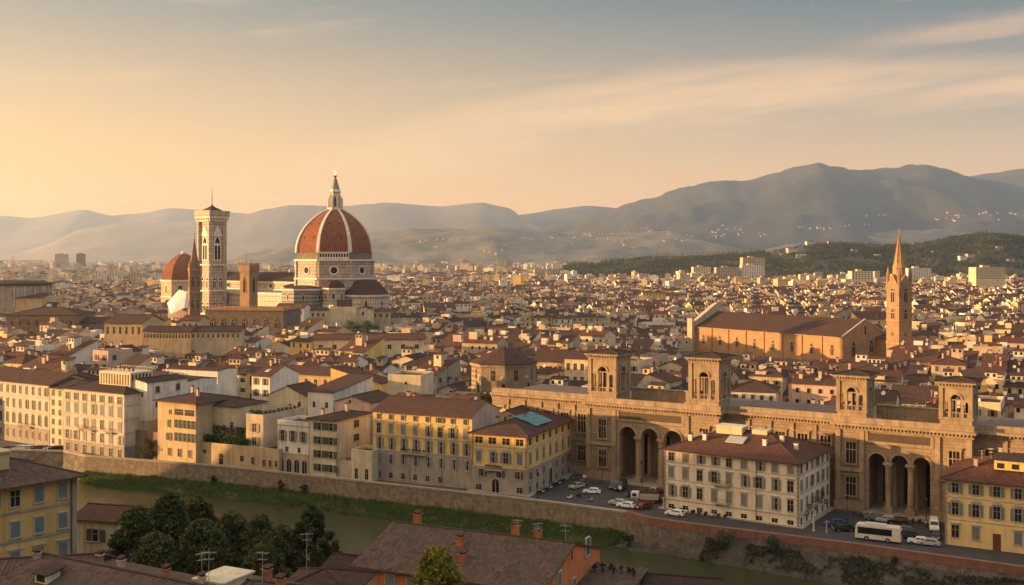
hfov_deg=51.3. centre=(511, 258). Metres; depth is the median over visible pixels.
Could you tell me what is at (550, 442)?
window
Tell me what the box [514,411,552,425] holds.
tarpaulin
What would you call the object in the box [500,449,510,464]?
window
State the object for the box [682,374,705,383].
house
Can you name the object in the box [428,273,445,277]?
modern hall
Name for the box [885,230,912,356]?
bell tower
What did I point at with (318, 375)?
palazzo
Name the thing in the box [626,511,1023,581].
river wall
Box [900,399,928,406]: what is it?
house
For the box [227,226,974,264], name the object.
hills
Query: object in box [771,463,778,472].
window
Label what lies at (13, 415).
window
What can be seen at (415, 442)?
window
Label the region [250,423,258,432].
window
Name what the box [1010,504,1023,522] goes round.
window
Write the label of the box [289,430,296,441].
window
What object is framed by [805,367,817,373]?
house
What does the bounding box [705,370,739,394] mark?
house
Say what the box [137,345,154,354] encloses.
house
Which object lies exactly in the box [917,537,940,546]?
car
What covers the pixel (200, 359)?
house
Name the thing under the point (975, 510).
window
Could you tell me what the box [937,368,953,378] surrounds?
house
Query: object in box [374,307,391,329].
house
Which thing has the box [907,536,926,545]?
car
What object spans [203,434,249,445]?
hedge
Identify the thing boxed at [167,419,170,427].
window
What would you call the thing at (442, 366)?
house
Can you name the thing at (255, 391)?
window
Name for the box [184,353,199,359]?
house
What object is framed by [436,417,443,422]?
window
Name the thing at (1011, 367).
house
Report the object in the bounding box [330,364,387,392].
house
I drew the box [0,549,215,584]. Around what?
house
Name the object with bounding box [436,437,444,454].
window
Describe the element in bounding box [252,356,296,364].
house
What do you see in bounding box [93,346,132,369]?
house
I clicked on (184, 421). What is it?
window
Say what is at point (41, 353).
house
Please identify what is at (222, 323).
window
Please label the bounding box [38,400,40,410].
window
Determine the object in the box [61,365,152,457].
palazzo
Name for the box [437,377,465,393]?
house
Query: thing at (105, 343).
house
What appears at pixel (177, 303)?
sheeted roof
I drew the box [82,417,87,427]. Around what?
window
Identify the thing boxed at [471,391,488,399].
house
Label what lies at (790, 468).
window
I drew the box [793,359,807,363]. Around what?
house
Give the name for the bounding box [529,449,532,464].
window
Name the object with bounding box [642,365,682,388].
house
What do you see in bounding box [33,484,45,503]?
window
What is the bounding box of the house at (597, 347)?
[585,342,633,356]
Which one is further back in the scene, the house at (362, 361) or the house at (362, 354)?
the house at (362, 354)
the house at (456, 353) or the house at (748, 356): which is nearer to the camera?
the house at (748, 356)
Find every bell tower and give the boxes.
[194,205,229,314]
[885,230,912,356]
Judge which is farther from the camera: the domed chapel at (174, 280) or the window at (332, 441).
the domed chapel at (174, 280)
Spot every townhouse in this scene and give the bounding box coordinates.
[0,448,88,557]
[47,377,90,444]
[152,385,240,462]
[213,397,268,443]
[246,406,303,447]
[267,381,316,415]
[277,415,312,473]
[306,374,374,415]
[306,402,372,476]
[335,389,389,444]
[388,370,433,394]
[500,405,532,421]
[731,380,780,400]
[958,369,987,392]
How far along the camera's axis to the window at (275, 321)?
586.68 m
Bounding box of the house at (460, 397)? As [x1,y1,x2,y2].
[450,395,473,399]
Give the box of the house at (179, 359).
[173,357,188,364]
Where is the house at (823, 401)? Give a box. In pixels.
[811,398,829,404]
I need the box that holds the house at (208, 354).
[182,350,212,359]
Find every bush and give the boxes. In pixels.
[141,438,155,458]
[277,480,284,490]
[299,484,307,493]
[620,534,634,546]
[712,530,735,549]
[761,535,780,553]
[890,556,896,564]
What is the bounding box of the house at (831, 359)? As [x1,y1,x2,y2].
[829,358,850,360]
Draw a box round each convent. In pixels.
[132,373,188,431]
[158,374,216,393]
[165,365,237,395]
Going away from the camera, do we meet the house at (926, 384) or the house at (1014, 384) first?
the house at (926, 384)
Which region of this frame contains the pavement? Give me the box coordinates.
[466,473,834,528]
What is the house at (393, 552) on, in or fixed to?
on the hillside
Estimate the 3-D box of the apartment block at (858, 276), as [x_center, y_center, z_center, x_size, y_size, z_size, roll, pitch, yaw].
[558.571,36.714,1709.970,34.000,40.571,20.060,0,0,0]
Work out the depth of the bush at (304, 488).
270.56 m
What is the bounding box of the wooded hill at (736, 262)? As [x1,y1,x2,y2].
[539,235,1023,277]
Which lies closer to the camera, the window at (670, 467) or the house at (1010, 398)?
the window at (670, 467)
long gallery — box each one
[103,314,165,346]
[142,326,196,357]
[191,326,245,355]
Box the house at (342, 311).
[330,299,358,330]
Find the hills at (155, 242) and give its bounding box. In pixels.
[0,203,540,262]
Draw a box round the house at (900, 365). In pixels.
[886,359,909,373]
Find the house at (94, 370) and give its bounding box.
[86,366,107,375]
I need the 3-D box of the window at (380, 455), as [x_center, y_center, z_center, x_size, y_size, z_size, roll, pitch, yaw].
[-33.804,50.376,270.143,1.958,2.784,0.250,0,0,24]
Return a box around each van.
[614,478,627,491]
[929,516,939,530]
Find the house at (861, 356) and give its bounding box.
[855,352,868,361]
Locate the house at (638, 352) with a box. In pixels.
[622,342,646,356]
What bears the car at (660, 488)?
on the piazza road
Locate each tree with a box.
[104,504,170,561]
[128,530,179,571]
[149,491,193,568]
[175,517,233,575]
[181,496,221,528]
[218,510,247,565]
[228,512,290,567]
[239,540,292,578]
[276,524,307,571]
[282,504,342,572]
[345,319,351,329]
[350,323,360,331]
[362,321,373,331]
[410,545,466,584]
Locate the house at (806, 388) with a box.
[790,369,835,403]
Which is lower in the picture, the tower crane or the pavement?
the pavement
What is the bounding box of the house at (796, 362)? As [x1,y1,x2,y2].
[792,360,801,365]
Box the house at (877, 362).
[859,356,888,368]
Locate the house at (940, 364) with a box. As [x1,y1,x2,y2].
[930,352,968,383]
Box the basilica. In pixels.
[687,303,923,361]
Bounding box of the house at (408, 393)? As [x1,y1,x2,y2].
[396,391,435,396]
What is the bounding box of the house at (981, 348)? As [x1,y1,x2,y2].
[973,342,1002,363]
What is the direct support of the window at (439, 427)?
in the palazzo at (422, 440)
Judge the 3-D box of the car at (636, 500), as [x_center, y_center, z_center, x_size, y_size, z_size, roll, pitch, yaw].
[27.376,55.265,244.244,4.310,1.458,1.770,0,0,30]
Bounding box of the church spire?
[188,233,200,314]
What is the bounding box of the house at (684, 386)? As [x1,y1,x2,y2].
[670,382,705,393]
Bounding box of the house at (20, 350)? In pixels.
[7,344,39,356]
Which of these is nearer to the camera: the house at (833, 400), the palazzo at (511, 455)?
the palazzo at (511, 455)
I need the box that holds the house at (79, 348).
[49,336,98,364]
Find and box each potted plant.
[599,563,605,570]
[632,567,636,576]
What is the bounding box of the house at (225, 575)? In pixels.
[192,551,310,584]
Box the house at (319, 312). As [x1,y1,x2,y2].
[310,306,329,324]
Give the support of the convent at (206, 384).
on the city ground at (4, 443)
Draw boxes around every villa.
[402,354,433,370]
[786,247,797,252]
[958,255,965,260]
[965,253,975,257]
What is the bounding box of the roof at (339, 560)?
[320,552,358,568]
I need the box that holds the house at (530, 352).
[518,346,541,357]
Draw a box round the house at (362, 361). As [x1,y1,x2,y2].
[333,354,368,367]
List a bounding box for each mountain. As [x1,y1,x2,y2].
[541,163,1023,250]
[969,169,1023,187]
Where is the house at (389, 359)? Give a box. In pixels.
[372,356,397,363]
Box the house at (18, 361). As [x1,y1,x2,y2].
[4,350,37,367]
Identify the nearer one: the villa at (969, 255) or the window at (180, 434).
the window at (180, 434)
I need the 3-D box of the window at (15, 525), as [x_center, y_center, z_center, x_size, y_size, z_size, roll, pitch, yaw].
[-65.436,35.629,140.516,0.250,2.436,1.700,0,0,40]
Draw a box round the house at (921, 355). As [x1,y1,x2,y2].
[890,345,938,364]
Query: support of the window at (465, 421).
in the palazzo at (422, 440)
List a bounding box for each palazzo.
[0,367,94,444]
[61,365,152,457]
[245,363,330,397]
[313,333,424,356]
[371,395,500,488]
[467,410,573,494]
[533,350,571,375]
[563,351,587,380]
[659,423,834,526]
[939,445,1023,553]
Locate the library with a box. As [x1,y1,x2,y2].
[490,348,1023,521]
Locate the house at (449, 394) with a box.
[436,389,470,397]
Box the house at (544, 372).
[536,364,563,378]
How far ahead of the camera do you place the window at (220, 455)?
285.71 m
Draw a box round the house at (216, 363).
[205,358,228,366]
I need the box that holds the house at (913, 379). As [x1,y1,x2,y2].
[903,375,929,384]
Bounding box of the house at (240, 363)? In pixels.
[224,356,253,397]
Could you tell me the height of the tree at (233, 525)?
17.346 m
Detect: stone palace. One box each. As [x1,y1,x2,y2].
[6,307,96,333]
[79,317,110,330]
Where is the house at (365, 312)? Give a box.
[357,305,373,330]
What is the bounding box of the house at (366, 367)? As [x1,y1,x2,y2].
[362,365,375,368]
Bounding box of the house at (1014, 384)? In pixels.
[1003,372,1023,393]
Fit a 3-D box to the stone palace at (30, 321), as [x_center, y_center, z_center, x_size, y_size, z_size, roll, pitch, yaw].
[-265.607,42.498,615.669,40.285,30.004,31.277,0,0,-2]
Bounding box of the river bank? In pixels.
[78,472,630,545]
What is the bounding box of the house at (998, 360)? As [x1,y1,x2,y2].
[981,353,1007,373]
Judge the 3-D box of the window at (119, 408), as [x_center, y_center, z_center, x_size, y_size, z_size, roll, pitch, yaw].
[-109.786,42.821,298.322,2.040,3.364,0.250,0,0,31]
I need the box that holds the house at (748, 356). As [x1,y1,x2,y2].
[737,352,769,367]
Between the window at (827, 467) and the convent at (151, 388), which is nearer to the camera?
the window at (827, 467)
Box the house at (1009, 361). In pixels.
[1003,353,1013,364]
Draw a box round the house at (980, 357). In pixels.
[978,349,999,365]
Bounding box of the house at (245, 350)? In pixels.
[228,345,262,355]
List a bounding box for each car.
[48,445,62,449]
[568,481,584,489]
[578,479,588,485]
[583,487,600,494]
[608,498,625,504]
[609,481,615,488]
[616,501,635,508]
[624,497,641,504]
[626,490,644,496]
[634,501,653,509]
[642,489,658,493]
[651,496,663,502]
[657,486,663,492]
[664,508,685,516]
[824,518,845,526]
[832,523,854,531]
[865,513,883,521]
[875,515,893,522]
[887,517,907,524]
[900,525,914,530]
[902,530,918,538]
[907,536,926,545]
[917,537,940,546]
[931,530,941,540]
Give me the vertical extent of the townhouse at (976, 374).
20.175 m
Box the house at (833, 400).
[829,391,859,404]
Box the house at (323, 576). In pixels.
[286,533,376,584]
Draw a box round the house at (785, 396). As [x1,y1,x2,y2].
[783,369,799,401]
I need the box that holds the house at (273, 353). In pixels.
[269,349,290,356]
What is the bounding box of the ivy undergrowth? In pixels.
[698,537,1023,584]
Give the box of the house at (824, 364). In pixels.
[813,356,858,368]
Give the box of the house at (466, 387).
[459,378,470,391]
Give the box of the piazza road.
[460,478,1023,565]
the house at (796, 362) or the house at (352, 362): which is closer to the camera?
the house at (352, 362)
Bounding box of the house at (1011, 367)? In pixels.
[1006,361,1023,374]
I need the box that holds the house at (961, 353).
[938,346,978,369]
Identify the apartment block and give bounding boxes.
[95,270,109,278]
[109,271,123,279]
[128,271,147,279]
[149,272,161,278]
[434,261,441,270]
[454,260,459,269]
[482,260,488,269]
[498,258,503,266]
[506,258,511,268]
[691,265,710,273]
[714,266,738,278]
[740,256,764,275]
[740,264,762,276]
[848,269,872,282]
[905,266,930,279]
[969,265,1004,288]
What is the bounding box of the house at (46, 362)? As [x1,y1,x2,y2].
[17,354,75,371]
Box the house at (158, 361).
[151,354,178,368]
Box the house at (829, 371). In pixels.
[822,369,835,374]
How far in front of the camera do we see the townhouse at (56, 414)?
316.58 m
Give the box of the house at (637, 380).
[606,373,645,390]
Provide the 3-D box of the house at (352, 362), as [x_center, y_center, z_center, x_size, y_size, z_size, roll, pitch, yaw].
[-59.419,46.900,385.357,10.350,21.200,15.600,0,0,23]
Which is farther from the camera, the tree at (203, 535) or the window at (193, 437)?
the window at (193, 437)
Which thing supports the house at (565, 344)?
on the city ground at (4, 443)
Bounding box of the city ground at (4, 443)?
[0,351,944,524]
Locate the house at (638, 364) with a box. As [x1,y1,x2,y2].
[631,357,652,373]
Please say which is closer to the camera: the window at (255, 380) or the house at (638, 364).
the window at (255, 380)
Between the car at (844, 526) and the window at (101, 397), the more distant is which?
the window at (101, 397)
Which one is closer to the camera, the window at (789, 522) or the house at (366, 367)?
the window at (789, 522)
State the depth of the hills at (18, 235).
16276.40 m
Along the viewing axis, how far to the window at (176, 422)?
290.92 m
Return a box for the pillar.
[812,515,814,530]
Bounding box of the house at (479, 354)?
[473,349,495,356]
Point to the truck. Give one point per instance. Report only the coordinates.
(643, 496)
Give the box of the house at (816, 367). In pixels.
[803,365,820,372]
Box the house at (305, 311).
[277,303,311,320]
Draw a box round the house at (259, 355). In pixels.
[247,350,268,364]
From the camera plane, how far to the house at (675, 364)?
394.35 m
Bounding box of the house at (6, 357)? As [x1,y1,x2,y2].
[3,350,15,359]
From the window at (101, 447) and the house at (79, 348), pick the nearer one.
the window at (101, 447)
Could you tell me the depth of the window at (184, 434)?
289.43 m
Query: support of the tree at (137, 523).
on the hillside
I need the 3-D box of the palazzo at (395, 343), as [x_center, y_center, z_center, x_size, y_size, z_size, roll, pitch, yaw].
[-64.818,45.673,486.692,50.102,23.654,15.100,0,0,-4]
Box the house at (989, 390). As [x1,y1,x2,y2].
[978,386,995,395]
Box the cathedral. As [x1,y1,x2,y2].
[227,172,389,308]
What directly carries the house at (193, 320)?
on the city ground at (4, 443)
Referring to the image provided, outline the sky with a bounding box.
[0,0,1023,217]
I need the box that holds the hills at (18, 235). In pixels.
[0,208,246,258]
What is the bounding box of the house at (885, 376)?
[867,365,903,388]
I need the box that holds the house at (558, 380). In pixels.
[542,375,587,386]
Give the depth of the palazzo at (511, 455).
256.84 m
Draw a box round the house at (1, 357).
[0,353,4,366]
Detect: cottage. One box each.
[77,502,151,558]
[351,445,378,480]
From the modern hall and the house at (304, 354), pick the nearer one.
the house at (304, 354)
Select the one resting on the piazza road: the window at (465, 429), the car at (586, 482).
the car at (586, 482)
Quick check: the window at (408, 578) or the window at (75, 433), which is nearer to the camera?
the window at (408, 578)
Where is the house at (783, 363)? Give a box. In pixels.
[766,358,793,369]
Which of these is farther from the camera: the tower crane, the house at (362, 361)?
the tower crane
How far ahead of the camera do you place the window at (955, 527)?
208.52 m
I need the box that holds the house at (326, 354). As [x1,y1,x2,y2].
[296,347,338,365]
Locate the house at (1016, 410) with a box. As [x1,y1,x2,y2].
[1008,402,1023,418]
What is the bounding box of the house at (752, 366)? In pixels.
[736,361,760,371]
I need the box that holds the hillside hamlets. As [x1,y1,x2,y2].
[398,211,1016,254]
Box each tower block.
[55,253,68,267]
[76,253,85,265]
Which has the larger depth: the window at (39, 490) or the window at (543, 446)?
the window at (543, 446)
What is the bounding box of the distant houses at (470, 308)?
[0,260,1023,364]
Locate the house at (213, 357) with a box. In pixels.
[208,355,222,359]
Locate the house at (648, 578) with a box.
[639,572,723,584]
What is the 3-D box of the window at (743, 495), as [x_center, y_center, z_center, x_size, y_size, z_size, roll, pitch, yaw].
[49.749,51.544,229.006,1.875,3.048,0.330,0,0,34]
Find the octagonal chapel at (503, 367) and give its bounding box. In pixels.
[469,347,537,395]
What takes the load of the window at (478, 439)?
in the palazzo at (511, 455)
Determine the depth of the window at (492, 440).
255.74 m
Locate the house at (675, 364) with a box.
[659,357,687,370]
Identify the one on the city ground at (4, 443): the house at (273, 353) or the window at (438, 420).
the house at (273, 353)
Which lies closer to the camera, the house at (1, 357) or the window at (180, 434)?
the window at (180, 434)
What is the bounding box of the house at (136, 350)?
[92,341,142,354]
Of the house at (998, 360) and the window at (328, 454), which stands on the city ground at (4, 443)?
the house at (998, 360)
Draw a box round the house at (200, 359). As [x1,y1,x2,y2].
[182,353,213,365]
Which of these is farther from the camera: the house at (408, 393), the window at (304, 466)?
the house at (408, 393)
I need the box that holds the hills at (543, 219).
[519,206,615,227]
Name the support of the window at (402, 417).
in the palazzo at (422, 440)
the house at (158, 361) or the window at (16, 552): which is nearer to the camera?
the window at (16, 552)
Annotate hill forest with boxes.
[562,228,1023,277]
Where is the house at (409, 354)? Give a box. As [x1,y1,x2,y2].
[390,346,425,370]
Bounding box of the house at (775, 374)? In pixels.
[746,361,788,401]
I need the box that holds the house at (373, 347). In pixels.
[337,332,384,358]
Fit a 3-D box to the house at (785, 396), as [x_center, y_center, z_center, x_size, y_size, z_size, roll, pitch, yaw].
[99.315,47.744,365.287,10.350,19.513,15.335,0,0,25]
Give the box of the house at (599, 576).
[577,562,648,584]
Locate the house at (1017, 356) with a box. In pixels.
[1009,348,1023,365]
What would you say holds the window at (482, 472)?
in the palazzo at (511, 455)
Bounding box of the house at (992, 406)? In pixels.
[957,395,1004,417]
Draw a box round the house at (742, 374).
[735,367,752,382]
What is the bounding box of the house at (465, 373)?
[460,364,470,381]
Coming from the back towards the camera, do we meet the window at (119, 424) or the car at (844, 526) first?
the window at (119, 424)
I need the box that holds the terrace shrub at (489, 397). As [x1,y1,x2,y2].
[485,393,491,402]
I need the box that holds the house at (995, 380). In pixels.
[984,369,1005,392]
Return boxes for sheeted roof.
[167,289,187,317]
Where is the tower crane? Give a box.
[0,256,35,279]
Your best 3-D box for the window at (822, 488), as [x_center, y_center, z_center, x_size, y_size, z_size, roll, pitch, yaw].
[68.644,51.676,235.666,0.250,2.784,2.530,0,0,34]
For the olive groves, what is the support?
on the wooded hill at (736, 262)
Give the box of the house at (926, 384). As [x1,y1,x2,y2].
[920,382,937,385]
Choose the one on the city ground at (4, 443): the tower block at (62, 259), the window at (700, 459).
the tower block at (62, 259)
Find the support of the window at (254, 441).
in the townhouse at (262, 430)
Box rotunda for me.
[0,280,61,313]
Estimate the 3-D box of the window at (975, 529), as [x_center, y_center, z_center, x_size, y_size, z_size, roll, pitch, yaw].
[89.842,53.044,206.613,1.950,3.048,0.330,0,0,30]
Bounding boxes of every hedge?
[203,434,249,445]
[212,424,245,442]
[248,408,263,414]
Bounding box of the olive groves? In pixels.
[566,234,1023,276]
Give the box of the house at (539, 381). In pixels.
[536,377,544,384]
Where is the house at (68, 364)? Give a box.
[60,357,92,372]
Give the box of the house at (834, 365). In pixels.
[829,362,842,369]
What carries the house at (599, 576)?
on the hillside
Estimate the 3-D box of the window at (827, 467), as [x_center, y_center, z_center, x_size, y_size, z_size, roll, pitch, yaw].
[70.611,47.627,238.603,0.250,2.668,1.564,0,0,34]
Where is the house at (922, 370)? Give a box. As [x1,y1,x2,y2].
[907,361,931,383]
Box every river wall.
[4,448,86,471]
[85,455,626,532]
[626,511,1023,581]
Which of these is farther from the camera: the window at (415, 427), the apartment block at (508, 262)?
the apartment block at (508, 262)
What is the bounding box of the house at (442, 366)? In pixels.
[413,351,461,396]
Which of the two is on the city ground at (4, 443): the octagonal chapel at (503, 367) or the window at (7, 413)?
the octagonal chapel at (503, 367)
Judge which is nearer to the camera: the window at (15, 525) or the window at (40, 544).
the window at (15, 525)
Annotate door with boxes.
[993,534,1000,550]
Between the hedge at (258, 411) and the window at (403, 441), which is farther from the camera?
the hedge at (258, 411)
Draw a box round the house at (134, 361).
[114,354,151,369]
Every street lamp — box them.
[846,495,848,522]
[925,497,927,526]
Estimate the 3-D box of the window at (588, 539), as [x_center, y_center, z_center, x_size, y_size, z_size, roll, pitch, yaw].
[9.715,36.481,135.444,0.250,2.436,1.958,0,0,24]
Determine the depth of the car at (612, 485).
259.35 m
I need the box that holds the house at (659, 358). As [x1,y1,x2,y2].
[639,350,668,365]
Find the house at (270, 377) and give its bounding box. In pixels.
[250,359,300,409]
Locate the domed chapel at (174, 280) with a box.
[148,251,190,305]
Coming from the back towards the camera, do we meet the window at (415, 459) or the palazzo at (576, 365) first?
the palazzo at (576, 365)
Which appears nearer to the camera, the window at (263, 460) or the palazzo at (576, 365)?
the window at (263, 460)
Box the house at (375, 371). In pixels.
[362,362,387,377]
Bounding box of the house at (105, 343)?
[97,342,112,348]
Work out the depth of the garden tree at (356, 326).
621.59 m
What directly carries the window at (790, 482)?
in the palazzo at (741, 471)
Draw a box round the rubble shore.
[614,539,1022,584]
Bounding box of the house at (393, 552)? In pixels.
[349,502,603,584]
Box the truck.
[630,490,658,502]
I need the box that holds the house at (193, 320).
[180,315,208,325]
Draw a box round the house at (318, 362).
[302,356,332,366]
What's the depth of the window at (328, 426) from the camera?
272.16 m
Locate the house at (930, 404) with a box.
[900,402,937,407]
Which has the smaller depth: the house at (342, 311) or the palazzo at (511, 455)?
the palazzo at (511, 455)
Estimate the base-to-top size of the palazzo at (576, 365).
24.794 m
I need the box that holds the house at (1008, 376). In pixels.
[1006,367,1023,380]
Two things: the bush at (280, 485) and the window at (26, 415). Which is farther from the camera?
the window at (26, 415)
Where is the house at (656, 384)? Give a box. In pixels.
[647,381,681,389]
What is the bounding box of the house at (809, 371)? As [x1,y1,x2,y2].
[787,367,814,401]
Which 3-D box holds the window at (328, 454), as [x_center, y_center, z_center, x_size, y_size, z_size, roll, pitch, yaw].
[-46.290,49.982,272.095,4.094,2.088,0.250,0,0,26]
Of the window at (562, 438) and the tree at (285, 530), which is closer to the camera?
the tree at (285, 530)
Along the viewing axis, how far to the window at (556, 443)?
269.45 m
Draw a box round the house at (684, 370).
[680,367,687,377]
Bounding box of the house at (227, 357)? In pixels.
[217,353,250,361]
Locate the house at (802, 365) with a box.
[796,360,806,369]
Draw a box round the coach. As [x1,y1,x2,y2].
[855,521,901,542]
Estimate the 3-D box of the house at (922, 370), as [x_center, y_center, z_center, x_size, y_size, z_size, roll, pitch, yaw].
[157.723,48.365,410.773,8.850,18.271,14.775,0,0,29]
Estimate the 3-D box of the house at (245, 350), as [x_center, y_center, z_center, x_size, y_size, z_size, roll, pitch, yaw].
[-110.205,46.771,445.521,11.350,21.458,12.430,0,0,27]
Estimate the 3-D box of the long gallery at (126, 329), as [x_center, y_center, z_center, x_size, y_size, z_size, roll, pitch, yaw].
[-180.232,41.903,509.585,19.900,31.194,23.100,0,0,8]
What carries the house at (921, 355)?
on the city ground at (4, 443)
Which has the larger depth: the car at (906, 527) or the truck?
the truck
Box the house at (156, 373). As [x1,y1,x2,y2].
[152,370,169,375]
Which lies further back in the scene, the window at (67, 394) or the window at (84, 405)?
the window at (67, 394)
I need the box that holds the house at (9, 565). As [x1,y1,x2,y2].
[0,547,114,582]
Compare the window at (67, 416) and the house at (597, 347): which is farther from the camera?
the house at (597, 347)
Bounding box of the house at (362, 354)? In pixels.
[352,351,375,361]
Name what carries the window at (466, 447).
in the palazzo at (422, 440)
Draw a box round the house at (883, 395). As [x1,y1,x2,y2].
[859,385,899,407]
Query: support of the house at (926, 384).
on the city ground at (4, 443)
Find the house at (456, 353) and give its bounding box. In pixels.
[447,350,466,356]
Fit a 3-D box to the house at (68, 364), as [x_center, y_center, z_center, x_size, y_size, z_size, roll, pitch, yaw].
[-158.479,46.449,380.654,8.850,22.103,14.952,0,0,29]
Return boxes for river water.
[77,478,830,584]
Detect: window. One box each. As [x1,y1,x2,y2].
[0,410,2,421]
[5,410,8,421]
[6,397,8,406]
[8,488,21,508]
[8,519,21,539]
[8,547,22,556]
[11,384,15,392]
[12,411,14,422]
[18,412,21,423]
[24,413,27,424]
[25,399,28,408]
[31,400,34,409]
[31,414,34,425]
[32,542,46,551]
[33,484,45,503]
[33,515,45,534]
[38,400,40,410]
[38,414,40,426]
[44,388,47,396]
[44,415,47,427]
[56,480,68,499]
[56,510,68,529]
[56,537,69,553]
[64,428,70,438]
[65,391,69,398]
[65,400,69,411]
[65,415,69,425]
[72,429,78,439]
[73,392,77,399]
[73,401,77,412]
[73,416,77,426]
[74,443,77,451]
[81,393,86,400]
[82,402,86,413]
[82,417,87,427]
[82,430,86,440]
[84,527,104,542]
[90,394,95,401]
[90,403,96,414]
[90,432,94,441]
[91,418,94,428]
[91,445,94,453]
[99,395,103,402]
[99,404,103,415]
[99,419,103,429]
[99,433,103,442]
[100,446,103,455]
[108,396,112,403]
[108,405,112,416]
[108,420,112,431]
[108,434,112,444]
[108,447,112,456]
[117,396,121,404]
[117,406,121,417]
[117,421,121,432]
[117,435,122,445]
[117,449,121,456]
[155,385,160,392]
[166,432,171,440]
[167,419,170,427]
[167,447,171,455]
[174,409,193,416]
[174,419,178,427]
[174,432,178,440]
[175,383,180,390]
[177,448,181,457]
[179,420,182,427]
[179,433,182,441]
[183,420,186,428]
[183,433,186,441]
[187,421,190,428]
[187,434,190,441]
[187,449,191,458]
[191,421,195,429]
[191,434,195,442]
[209,317,213,325]
[219,454,222,463]
[220,317,224,325]
[231,318,234,325]
[241,318,245,327]
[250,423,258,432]
[250,436,258,445]
[251,456,254,464]
[253,378,258,384]
[253,389,258,395]
[262,378,267,385]
[262,390,267,396]
[262,459,265,466]
[274,318,277,327]
[279,429,286,441]
[286,458,291,471]
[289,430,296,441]
[294,459,299,472]
[299,431,306,442]
[301,459,307,473]
[312,422,324,429]
[312,436,324,444]
[312,463,324,471]
[313,449,324,457]
[324,422,336,431]
[324,437,336,445]
[324,450,336,458]
[324,464,336,472]
[353,419,359,427]
[353,433,358,441]
[355,468,357,478]
[365,469,367,479]
[375,421,381,433]
[375,433,382,449]
[376,413,380,418]
[379,452,381,463]
[384,573,395,584]
[387,433,395,450]
[388,414,392,419]
[388,422,393,434]
[388,453,393,464]
[399,422,405,435]
[399,434,407,451]
[400,415,405,420]
[400,454,406,465]
[406,576,414,584]
[411,435,419,452]
[412,423,417,435]
[412,455,418,466]
[424,424,431,436]
[424,436,431,453]
[425,457,431,467]
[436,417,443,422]
[436,425,442,437]
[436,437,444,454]
[438,457,444,468]
[448,426,456,438]
[449,438,457,455]
[450,418,454,423]
[450,459,457,469]
[462,419,467,424]
[462,427,468,439]
[462,439,470,456]
[464,460,470,471]
[475,436,481,442]
[475,447,482,461]
[478,468,486,476]
[488,448,497,463]
[489,437,495,443]
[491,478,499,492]
[495,469,504,478]
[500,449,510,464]
[502,438,508,444]
[513,471,522,479]
[515,450,522,465]
[516,439,522,445]
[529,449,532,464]
[536,446,538,461]
[542,444,545,458]
[548,466,552,483]
[549,441,552,455]
[555,438,558,452]
[557,569,561,584]
[561,436,564,449]
[567,433,570,447]
[567,453,570,461]
[572,576,576,584]
[585,536,590,557]
[631,366,636,371]
[667,464,674,477]
[667,482,676,496]
[668,451,674,460]
[679,484,690,498]
[681,466,688,479]
[682,453,688,462]
[695,468,703,481]
[695,486,703,500]
[696,454,704,464]
[708,469,719,483]
[710,488,717,502]
[711,456,719,465]
[724,471,732,485]
[724,490,732,504]
[725,458,732,467]
[739,473,749,487]
[739,491,747,506]
[740,459,747,469]
[753,475,764,488]
[755,461,764,470]
[755,493,762,508]
[770,476,780,490]
[770,495,780,510]
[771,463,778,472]
[773,380,779,384]
[786,464,793,474]
[786,478,794,492]
[786,497,794,512]
[787,520,793,524]
[800,479,802,492]
[800,498,802,512]
[810,473,813,486]
[816,456,819,465]
[816,471,819,483]
[816,489,819,502]
[821,468,824,480]
[821,486,824,499]
[826,465,828,477]
[826,483,828,496]
[948,482,962,493]
[948,498,962,515]
[950,522,960,538]
[968,484,982,495]
[968,500,982,517]
[970,524,980,540]
[988,410,996,416]
[989,486,1003,497]
[989,502,1003,520]
[1010,488,1023,499]
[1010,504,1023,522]
[1012,529,1023,545]
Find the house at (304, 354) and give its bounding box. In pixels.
[288,348,314,361]
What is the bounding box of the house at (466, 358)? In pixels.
[455,351,477,365]
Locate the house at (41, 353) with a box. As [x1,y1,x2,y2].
[38,351,49,356]
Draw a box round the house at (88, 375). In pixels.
[66,371,98,379]
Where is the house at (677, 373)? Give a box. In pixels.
[668,371,684,381]
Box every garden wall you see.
[135,429,157,459]
[200,442,281,470]
[336,456,350,477]
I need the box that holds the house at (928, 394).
[891,384,952,411]
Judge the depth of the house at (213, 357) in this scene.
451.37 m
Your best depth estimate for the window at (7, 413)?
329.01 m
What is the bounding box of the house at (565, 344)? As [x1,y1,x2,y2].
[541,341,576,350]
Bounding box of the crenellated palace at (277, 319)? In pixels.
[204,305,301,335]
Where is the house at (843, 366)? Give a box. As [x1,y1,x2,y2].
[835,362,873,372]
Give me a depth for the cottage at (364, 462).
268.77 m
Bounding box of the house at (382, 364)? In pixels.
[368,355,398,374]
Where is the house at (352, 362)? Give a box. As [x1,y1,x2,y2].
[335,359,362,368]
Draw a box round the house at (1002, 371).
[974,362,1006,374]
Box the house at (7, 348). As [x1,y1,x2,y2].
[0,346,11,352]
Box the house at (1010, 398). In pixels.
[990,390,1023,417]
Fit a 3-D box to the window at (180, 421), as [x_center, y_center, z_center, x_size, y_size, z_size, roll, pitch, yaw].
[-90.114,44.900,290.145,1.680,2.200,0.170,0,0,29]
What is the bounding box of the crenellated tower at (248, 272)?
[238,259,258,307]

